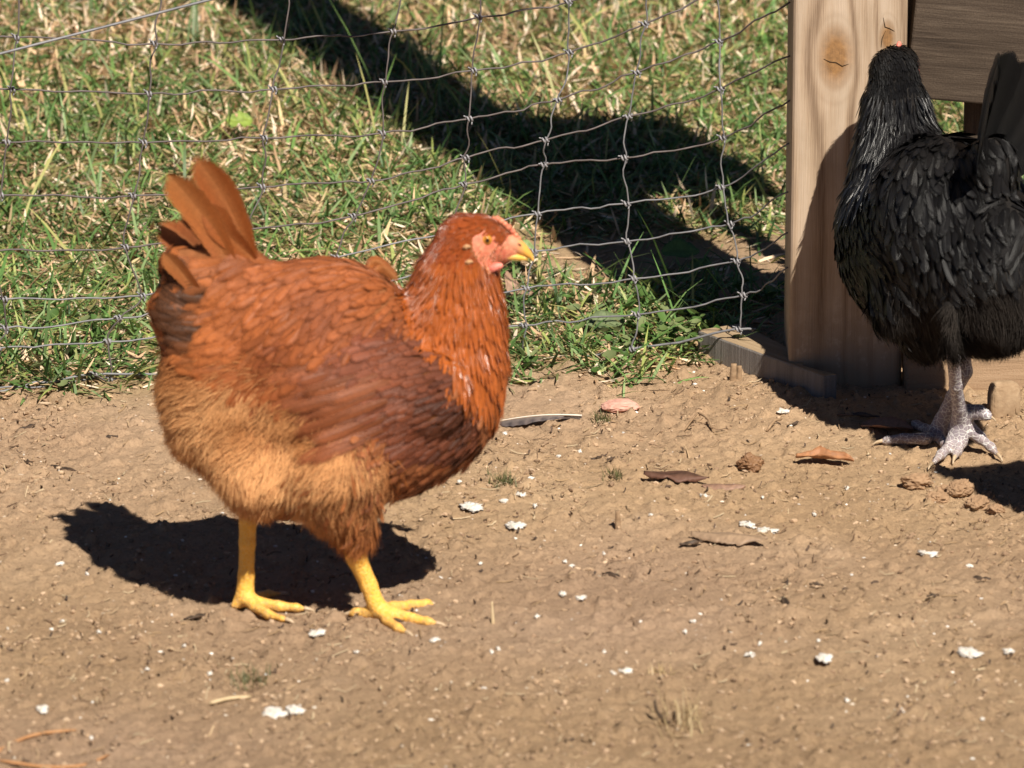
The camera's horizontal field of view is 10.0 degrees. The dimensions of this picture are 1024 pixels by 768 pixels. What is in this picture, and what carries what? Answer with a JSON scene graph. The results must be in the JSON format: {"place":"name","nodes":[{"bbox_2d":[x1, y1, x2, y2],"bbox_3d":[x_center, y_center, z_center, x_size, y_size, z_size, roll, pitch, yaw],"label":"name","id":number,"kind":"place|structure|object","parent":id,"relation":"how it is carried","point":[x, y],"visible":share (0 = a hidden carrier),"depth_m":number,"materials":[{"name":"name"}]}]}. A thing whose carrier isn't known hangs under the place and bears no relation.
{"place":"outdoors","nodes":[
{"label":"outdoors","id":0,"kind":"place"},
{"bbox_2d":[0,0,1023,767],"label":"ground","id":1,"kind":"structure","parent":0,"point":[600,608],"depth_m":6.61,"materials":[{"name":"brown soil"}]},
{"bbox_2d":[20,424,35,428],"bbox_3d":[-0.597,0.053,7.204,0.007,0.006,0.028,14,20,41],"label":"bark scrap","id":2,"kind":"object","parent":1,"relation":"on","point":[29,426],"visible":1,"depth_m":7.20,"materials":[{"name":"brown plant"}]},
{"bbox_2d":[0,729,75,751],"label":"root","id":3,"kind":"object","parent":1,"relation":"on","point":[23,738],"visible":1,"depth_m":6.08,"materials":[{"name":"brown wood"}]},
{"bbox_2d":[36,705,48,713],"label":"dropping","id":4,"kind":"object","parent":1,"relation":"on","point":[42,708],"visible":1,"depth_m":6.16,"materials":[{"name":"white"}]},
{"bbox_2d":[0,754,109,767],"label":"root","id":5,"kind":"object","parent":1,"relation":"on","point":[51,766],"visible":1,"depth_m":5.98,"materials":[{"name":"brown wood"}]},
{"bbox_2d":[55,561,63,565],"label":"dropping","id":6,"kind":"object","parent":1,"relation":"on","point":[60,563],"visible":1,"depth_m":6.67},
{"bbox_2d":[50,464,76,470],"bbox_3d":[-0.539,0.102,7.037,0.040,0.007,0.010,11,18,35],"label":"bark scrap","id":7,"kind":"object","parent":1,"relation":"on","point":[65,468],"visible":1,"depth_m":7.03,"materials":[{"name":"brown plant"}]},
{"bbox_2d":[106,435,117,437],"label":"bark scrap","id":8,"kind":"object","parent":1,"relation":"on","point":[109,436],"visible":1,"depth_m":7.17,"materials":[{"name":"brown plant"}]},
{"bbox_2d":[183,613,205,619],"bbox_3d":[-0.352,0.258,6.481,0.030,0.004,0.009,-12,19,-38],"label":"bark scrap","id":9,"kind":"object","parent":1,"relation":"on","point":[198,615],"visible":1,"depth_m":6.48,"materials":[{"name":"brown plant"}]},
{"bbox_2d":[209,695,250,704],"bbox_3d":[-0.298,0.334,6.194,0.046,0.007,0.006,-5,16,-18],"label":"straw","id":10,"kind":"object","parent":1,"relation":"on","point":[220,700],"visible":1,"depth_m":6.19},
{"bbox_2d":[226,110,252,126],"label":"green leaf","id":11,"kind":"object","parent":1,"relation":"on","point":[244,119],"visible":1,"depth_m":8.48,"materials":[{"name":"green plant"}]},
{"bbox_2d":[222,658,277,692],"bbox_3d":[-0.284,0.311,6.266,0.066,0.021,0.098,0,15,0],"label":"grass tuft","id":12,"kind":"object","parent":1,"relation":"on","point":[245,681],"visible":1,"depth_m":6.26,"materials":[{"name":"plant"}]},
{"bbox_2d":[261,706,288,718],"bbox_3d":[-0.249,0.346,6.150,0.029,0.006,0.044,0,15,0],"label":"dropping","id":13,"kind":"object","parent":1,"relation":"on","point":[273,712],"visible":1,"depth_m":6.15,"materials":[{"name":"white"}]},
{"bbox_2d":[286,704,305,714],"bbox_3d":[-0.228,0.343,6.157,0.021,0.006,0.033,-3,15,-12],"label":"dropping","id":14,"kind":"object","parent":1,"relation":"on","point":[293,709],"visible":1,"depth_m":6.15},
{"bbox_2d":[308,629,325,636],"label":"dropping","id":15,"kind":"object","parent":1,"relation":"on","point":[318,632],"visible":1,"depth_m":6.40,"materials":[{"name":"white"}]},
{"bbox_2d":[146,155,533,635],"bbox_3d":[-0.189,0.003,6.418,0.426,0.529,0.211,0,15,0],"label":"hen","id":16,"kind":"object","parent":1,"relation":"on","point":[338,403],"visible":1,"depth_m":6.36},
{"bbox_2d":[0,268,784,385],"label":"weed leaves","id":17,"kind":"object","parent":1,"relation":"on","point":[611,353],"visible":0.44,"depth_m":7.59,"materials":[{"name":"green plant"}]},
{"bbox_2d":[0,0,790,391],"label":"wire fence","id":18,"kind":"object","parent":1,"relation":"on","point":[462,184],"visible":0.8,"depth_m":7.41,"materials":[{"name":"grey metal"}]},
{"bbox_2d":[429,637,440,642],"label":"dropping","id":19,"kind":"object","parent":1,"relation":"on","point":[434,639],"visible":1,"depth_m":6.37,"materials":[{"name":"white"}]},
{"bbox_2d":[458,501,483,512],"bbox_3d":[-0.047,0.144,6.871,0.037,0.006,0.032,14,20,42],"label":"dropping","id":20,"kind":"object","parent":1,"relation":"on","point":[473,507],"visible":1,"depth_m":6.87,"materials":[{"name":"white"}]},
{"bbox_2d":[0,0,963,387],"bbox_3d":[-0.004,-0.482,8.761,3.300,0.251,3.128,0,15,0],"label":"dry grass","id":21,"kind":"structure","parent":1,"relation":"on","point":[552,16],"depth_m":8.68,"materials":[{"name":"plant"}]},
{"bbox_2d":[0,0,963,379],"bbox_3d":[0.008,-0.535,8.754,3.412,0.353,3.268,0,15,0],"label":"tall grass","id":22,"kind":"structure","parent":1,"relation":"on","point":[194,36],"depth_m":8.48,"materials":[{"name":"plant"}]},
{"bbox_2d":[491,602,494,623],"bbox_3d":[-0.021,0.253,6.441,0.004,0.028,0.005,0,15,0],"label":"straw","id":23,"kind":"object","parent":1,"relation":"on","point":[492,616],"visible":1,"depth_m":6.44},
{"bbox_2d":[499,498,508,502],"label":"dropping","id":24,"kind":"object","parent":1,"relation":"on","point":[504,500],"visible":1,"depth_m":6.90,"materials":[{"name":"white"}]},
{"bbox_2d":[485,465,523,489],"bbox_3d":[-0.009,0.115,6.972,0.040,0.023,0.087,-3,15,-13],"label":"grass tuft","id":25,"kind":"object","parent":1,"relation":"on","point":[503,479],"visible":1,"depth_m":6.98,"materials":[{"name":"plant"}]},
{"bbox_2d":[0,335,1022,766],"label":"pale grit","id":26,"kind":"object","parent":1,"relation":"on","point":[514,537],"visible":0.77,"depth_m":6.56,"materials":[{"name":"soil"}]},
{"bbox_2d":[0,307,1023,767],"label":"soil crumbs","id":27,"kind":"object","parent":1,"relation":"on","point":[520,575],"visible":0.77,"depth_m":6.48,"materials":[{"name":"brown soil"}]},
{"bbox_2d":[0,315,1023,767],"bbox_3d":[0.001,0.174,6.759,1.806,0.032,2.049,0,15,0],"label":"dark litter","id":28,"kind":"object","parent":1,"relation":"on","point":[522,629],"visible":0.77,"depth_m":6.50,"materials":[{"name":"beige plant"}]},
{"bbox_2d":[505,520,526,528],"bbox_3d":[0.004,0.164,6.805,0.026,0.006,0.035,0,15,0],"label":"dropping","id":29,"kind":"object","parent":1,"relation":"on","point":[513,525],"visible":1,"depth_m":6.80,"materials":[{"name":"white"}]},
{"bbox_2d":[504,271,532,294],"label":"dead leaf","id":30,"kind":"object","parent":1,"relation":"on","point":[509,284],"visible":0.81,"depth_m":7.76,"materials":[{"name":"beige plant"}]},
{"bbox_2d":[515,491,525,497],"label":"dropping","id":31,"kind":"object","parent":1,"relation":"on","point":[520,495],"visible":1,"depth_m":6.92,"materials":[{"name":"white"}]},
{"bbox_2d":[523,239,533,259],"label":"green leaf","id":32,"kind":"object","parent":1,"relation":"on","point":[528,243],"visible":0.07,"depth_m":7.92,"materials":[{"name":"green plant"}]},
{"bbox_2d":[500,414,581,426],"bbox_3d":[0.036,0.043,7.263,0.106,0.010,0.031,-4,16,-16],"label":"lying feather","id":33,"kind":"object","parent":1,"relation":"on","point":[513,422],"visible":1,"depth_m":7.26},
{"bbox_2d":[558,590,566,596],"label":"dropping","id":34,"kind":"object","parent":1,"relation":"on","point":[562,594],"visible":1,"depth_m":6.54,"materials":[{"name":"white"}]},
{"bbox_2d":[575,594,586,600],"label":"dropping","id":35,"kind":"object","parent":1,"relation":"on","point":[582,597],"visible":1,"depth_m":6.51,"materials":[{"name":"white"}]},
{"bbox_2d":[588,407,616,423],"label":"grass tuft","id":36,"kind":"object","parent":1,"relation":"on","point":[608,419],"visible":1,"depth_m":7.28,"materials":[{"name":"green plant"}]},
{"bbox_2d":[586,309,624,328],"bbox_3d":[0.122,-0.083,7.623,0.052,0.007,0.039,-3,40,-10],"label":"green leaf","id":37,"kind":"object","parent":1,"relation":"on","point":[611,321],"visible":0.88,"depth_m":7.62,"materials":[{"name":"green plant"}]},
{"bbox_2d":[602,571,619,576],"bbox_3d":[0.112,0.215,6.613,0.025,0.005,0.006,10,18,34],"label":"bark scrap","id":38,"kind":"object","parent":1,"relation":"on","point":[612,574],"visible":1,"depth_m":6.61,"materials":[{"name":"brown plant"}]},
{"bbox_2d":[601,465,632,481],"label":"grass tuft","id":39,"kind":"object","parent":1,"relation":"on","point":[616,473],"visible":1,"depth_m":7.01,"materials":[{"name":"plant"}]},
{"bbox_2d":[615,510,620,528],"bbox_3d":[0.123,0.159,6.794,0.007,0.024,0.008,0,15,0],"label":"root stub","id":40,"kind":"object","parent":1,"relation":"on","point":[617,519],"visible":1,"depth_m":6.79,"materials":[{"name":"brown wood"}]},
{"bbox_2d":[601,398,639,412],"bbox_3d":[0.135,0.027,7.324,0.049,0.016,0.042,-1,15,-6],"label":"pink chip","id":41,"kind":"object","parent":1,"relation":"on","point":[619,405],"visible":1,"depth_m":7.31,"materials":[{"name":"stone"}]},
{"bbox_2d":[618,667,632,673],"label":"dropping","id":42,"kind":"object","parent":1,"relation":"on","point":[628,670],"visible":1,"depth_m":6.27,"materials":[{"name":"white"}]},
{"bbox_2d":[653,700,670,723],"bbox_3d":[0.158,0.344,6.107,0.022,0.031,0.005,0,15,0],"label":"stick","id":43,"kind":"object","parent":1,"relation":"on","point":[657,711],"visible":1,"depth_m":6.11,"materials":[{"name":"brown wood"}]},
{"bbox_2d":[648,661,680,676],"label":"grass tuft","id":44,"kind":"object","parent":1,"relation":"on","point":[660,669],"visible":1,"depth_m":6.26,"materials":[{"name":"beige plant"}]},
{"bbox_2d":[631,679,717,739],"bbox_3d":[0.168,0.338,6.092,0.102,0.049,0.128,0,15,0],"label":"grass tuft","id":45,"kind":"object","parent":1,"relation":"on","point":[685,710],"visible":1,"depth_m":6.09,"materials":[{"name":"plant"}]},
{"bbox_2d":[643,471,708,482],"bbox_3d":[0.197,0.110,7.000,0.079,0.011,0.028,3,15,10],"label":"dead leaf","id":46,"kind":"object","parent":1,"relation":"on","point":[679,476],"visible":1,"depth_m":6.99,"materials":[{"name":"brown plant"}]},
{"bbox_2d":[674,700,679,724],"bbox_3d":[0.172,0.342,6.082,0.006,0.029,0.004,0,15,0],"label":"straw","id":47,"kind":"object","parent":1,"relation":"on","point":[678,710],"visible":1,"depth_m":6.08,"materials":[{"name":"beige plant"}]},
{"bbox_2d":[661,237,698,257],"bbox_3d":[0.228,-0.181,7.893,0.052,0.010,0.044,-3,40,-10],"label":"green leaf","id":48,"kind":"object","parent":1,"relation":"on","point":[679,247],"visible":1,"depth_m":7.90,"materials":[{"name":"green plant"}]},
{"bbox_2d":[683,412,697,430],"bbox_3d":[0.222,0.047,7.236,0.005,0.012,0.051,6,16,21],"label":"stick","id":49,"kind":"object","parent":1,"relation":"on","point":[690,421],"visible":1,"depth_m":7.23,"materials":[{"name":"brown wood"}]},
{"bbox_2d":[679,540,702,544],"bbox_3d":[0.206,0.182,6.734,0.030,0.007,0.008,-8,17,-27],"label":"bark scrap","id":50,"kind":"object","parent":1,"relation":"on","point":[694,542],"visible":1,"depth_m":6.73,"materials":[{"name":"brown plant"}]},
{"bbox_2d":[688,705,696,726],"bbox_3d":[0.188,0.348,6.096,0.009,0.028,0.003,0,15,0],"label":"straw","id":51,"kind":"object","parent":1,"relation":"on","point":[691,715],"visible":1,"depth_m":6.09,"materials":[{"name":"beige plant"}]},
{"bbox_2d":[686,256,711,269],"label":"green leaf","id":52,"kind":"object","parent":1,"relation":"on","point":[698,261],"visible":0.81,"depth_m":7.87,"materials":[{"name":"green plant"}]},
{"bbox_2d":[698,412,713,432],"bbox_3d":[0.241,0.047,7.234,0.005,0.012,0.057,-5,16,-18],"label":"stick","id":53,"kind":"object","parent":1,"relation":"on","point":[705,416],"visible":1,"depth_m":7.23,"materials":[{"name":"beige wood"}]},
{"bbox_2d":[702,483,744,490],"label":"dead leaf","id":54,"kind":"object","parent":1,"relation":"on","point":[716,486],"visible":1,"depth_m":6.98,"materials":[{"name":"brown plant"}]},
{"bbox_2d":[719,288,735,302],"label":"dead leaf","id":55,"kind":"object","parent":1,"relation":"on","point":[722,295],"visible":0.88,"depth_m":7.73,"materials":[{"name":"brown plant"}]},
{"bbox_2d":[690,531,767,545],"bbox_3d":[0.251,0.177,6.752,0.090,0.009,0.037,4,15,14],"label":"dead leaf","id":56,"kind":"object","parent":1,"relation":"on","point":[737,539],"visible":1,"depth_m":6.75,"materials":[{"name":"beige plant"}]},
{"bbox_2d":[729,363,736,380],"bbox_3d":[0.281,-0.013,7.439,0.010,0.026,0.011,0,15,0],"label":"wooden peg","id":57,"kind":"object","parent":1,"relation":"on","point":[733,372],"visible":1,"depth_m":7.44,"materials":[{"name":"brown wood"}]},
{"bbox_2d":[737,365,741,378],"bbox_3d":[0.289,-0.013,7.447,0.007,0.021,0.008,0,15,0],"label":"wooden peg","id":58,"kind":"object","parent":1,"relation":"on","point":[739,371],"visible":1,"depth_m":7.44,"materials":[{"name":"brown wood"}]},
{"bbox_2d":[739,520,756,528],"bbox_3d":[0.275,0.164,6.822,0.021,0.005,0.030,0,15,0],"label":"dropping","id":59,"kind":"object","parent":1,"relation":"on","point":[746,524],"visible":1,"depth_m":6.82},
{"bbox_2d":[744,652,755,657],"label":"dropping","id":60,"kind":"object","parent":1,"relation":"on","point":[748,654],"visible":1,"depth_m":6.32,"materials":[{"name":"white"}]},
{"bbox_2d":[736,452,764,472],"bbox_3d":[0.288,0.096,7.052,0.036,0.026,0.029,-6,16,-22],"label":"clod","id":61,"kind":"object","parent":1,"relation":"on","point":[748,461],"visible":1,"depth_m":7.04,"materials":[{"name":"brown soil"}]},
{"bbox_2d":[698,324,836,398],"bbox_3d":[0.343,-0.027,7.464,0.068,0.037,0.265,-11,19,-34],"label":"timber offcut","id":62,"kind":"object","parent":1,"relation":"on","point":[756,354],"visible":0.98,"depth_m":7.45,"materials":[{"name":"brown wood"}]},
{"bbox_2d":[757,527,778,533],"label":"dropping","id":63,"kind":"object","parent":1,"relation":"on","point":[764,529],"visible":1,"depth_m":6.80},
{"bbox_2d":[766,418,781,431],"bbox_3d":[0.323,0.049,7.222,0.004,0.012,0.037,10,18,32],"label":"stick","id":64,"kind":"object","parent":1,"relation":"on","point":[772,423],"visible":1,"depth_m":7.22,"materials":[{"name":"beige wood"}]},
{"bbox_2d":[776,407,789,413],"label":"dropping","id":65,"kind":"object","parent":1,"relation":"on","point":[782,411],"visible":1,"depth_m":7.28,"materials":[{"name":"white"}]},
{"bbox_2d":[780,596,789,604],"bbox_3d":[0.305,0.243,6.508,0.009,0.006,0.042,-3,15,-11],"label":"bark scrap","id":66,"kind":"object","parent":1,"relation":"on","point":[784,600],"visible":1,"depth_m":6.51,"materials":[{"name":"brown plant"}]},
{"bbox_2d":[809,581,823,586],"bbox_3d":[0.342,0.224,6.565,0.016,0.006,0.004,3,15,10],"label":"bark scrap","id":67,"kind":"object","parent":1,"relation":"on","point":[815,583],"visible":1,"depth_m":6.56,"materials":[{"name":"brown plant"}]},
{"bbox_2d":[815,653,832,662],"bbox_3d":[0.336,0.296,6.301,0.020,0.006,0.036,0,15,0],"label":"dropping","id":68,"kind":"object","parent":1,"relation":"on","point":[824,658],"visible":1,"depth_m":6.30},
{"bbox_2d":[795,445,853,461],"bbox_3d":[0.379,0.086,7.083,0.071,0.015,0.030,2,15,8],"label":"dead leaf","id":69,"kind":"object","parent":1,"relation":"on","point":[820,451],"visible":1,"depth_m":7.09,"materials":[{"name":"orange plant"}]},
{"bbox_2d":[784,0,907,387],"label":"fence post","id":70,"kind":"object","parent":1,"relation":"on","point":[834,47],"visible":0.55,"depth_m":7.34,"materials":[{"name":"brown wood"}]},
{"bbox_2d":[0,0,211,54],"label":"guy wire","id":71,"kind":"object","parent":70,"relation":"attached to","point":[102,27],"visible":1,"depth_m":7.21,"materials":[{"name":"grey metal"}]},
{"bbox_2d":[901,0,1023,360],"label":"picket gate","id":72,"kind":"structure","parent":70,"relation":"attached to","point":[956,46],"depth_m":7.33,"materials":[{"name":"brown wood"}]},
{"bbox_2d":[837,412,879,416],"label":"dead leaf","id":73,"kind":"object","parent":1,"relation":"on","point":[862,414],"visible":1,"depth_m":7.25,"materials":[{"name":"brown plant"}]},
{"bbox_2d":[861,416,913,429],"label":"dead leaf","id":74,"kind":"object","parent":1,"relation":"on","point":[887,422],"visible":1,"depth_m":7.22,"materials":[{"name":"brown plant"}]},
{"bbox_2d":[900,473,933,489],"bbox_3d":[0.484,0.117,6.989,0.041,0.022,0.032,0,15,0],"label":"soil clod","id":75,"kind":"object","parent":1,"relation":"on","point":[916,481],"visible":1,"depth_m":6.98,"materials":[{"name":"brown soil"}]},
{"bbox_2d":[909,419,924,424],"bbox_3d":[0.500,0.049,7.227,0.021,0.013,0.017,1,15,5],"label":"soil clod","id":76,"kind":"object","parent":1,"relation":"on","point":[922,420],"visible":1,"depth_m":7.22,"materials":[{"name":"brown soil"}]},
{"bbox_2d":[917,550,937,557],"bbox_3d":[0.477,0.195,6.709,0.029,0.006,0.020,6,16,22],"label":"dropping","id":77,"kind":"object","parent":1,"relation":"on","point":[931,554],"visible":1,"depth_m":6.71,"materials":[{"name":"white"}]},
{"bbox_2d":[832,41,1023,469],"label":"hen","id":78,"kind":"object","parent":1,"relation":"on","point":[928,224],"visible":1,"depth_m":7.02,"materials":[{"name":"black"}]},
{"bbox_2d":[925,491,949,502],"bbox_3d":[0.505,0.135,6.942,0.030,0.014,0.022,2,15,8],"label":"soil clod","id":79,"kind":"object","parent":1,"relation":"on","point":[938,497],"visible":1,"depth_m":6.93,"materials":[{"name":"brown soil"}]},
{"bbox_2d":[937,484,946,491],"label":"soil clod","id":80,"kind":"object","parent":1,"relation":"on","point":[941,488],"visible":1,"depth_m":6.97,"materials":[{"name":"brown soil"}]},
{"bbox_2d":[945,479,974,496],"bbox_3d":[0.533,0.124,6.967,0.032,0.021,0.043,9,18,31],"label":"soil clod","id":81,"kind":"object","parent":1,"relation":"on","point":[959,488],"visible":1,"depth_m":6.95,"materials":[{"name":"brown soil"}]},
{"bbox_2d":[902,352,1023,389],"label":"kick plank","id":82,"kind":"object","parent":1,"relation":"on","point":[915,377],"visible":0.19,"depth_m":7.39,"materials":[{"name":"brown wood"}]},
{"bbox_2d":[957,646,983,658],"bbox_3d":[0.496,0.290,6.335,0.031,0.006,0.042,0,15,0],"label":"dropping","id":83,"kind":"object","parent":1,"relation":"on","point":[970,652],"visible":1,"depth_m":6.33,"materials":[{"name":"white"}]},
{"bbox_2d":[964,494,989,510],"bbox_3d":[0.551,0.142,6.920,0.033,0.023,0.040,-7,16,-24],"label":"soil clod","id":84,"kind":"object","parent":1,"relation":"on","point":[978,502],"visible":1,"depth_m":6.91,"materials":[{"name":"brown soil"}]},
{"bbox_2d":[973,575,990,579],"bbox_3d":[0.529,0.219,6.588,0.021,0.006,0.006,4,16,15],"label":"bark scrap","id":85,"kind":"object","parent":1,"relation":"on","point":[979,577],"visible":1,"depth_m":6.59,"materials":[{"name":"brown plant"}]},
{"bbox_2d":[986,503,1004,513],"bbox_3d":[0.570,0.149,6.892,0.020,0.015,0.028,-8,17,-27],"label":"soil clod","id":86,"kind":"object","parent":1,"relation":"on","point":[994,508],"visible":1,"depth_m":6.88,"materials":[{"name":"brown soil"}]},
{"bbox_2d":[987,380,1020,417],"bbox_3d":[0.612,0.021,7.272,0.040,0.052,0.026,-3,15,-11],"label":"stone","id":87,"kind":"object","parent":1,"relation":"on","point":[1003,398],"visible":0.91,"depth_m":7.26,"materials":[{"name":"beige stone"}]},
{"bbox_2d":[1002,648,1014,654],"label":"dropping","id":88,"kind":"object","parent":1,"relation":"on","point":[1007,651],"visible":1,"depth_m":6.32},
{"bbox_2d":[0,0,1023,405],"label":"grass","id":89,"kind":"structure","parent":0,"point":[764,38],"depth_m":8.38,"materials":[{"name":"green plant"}]}
]}

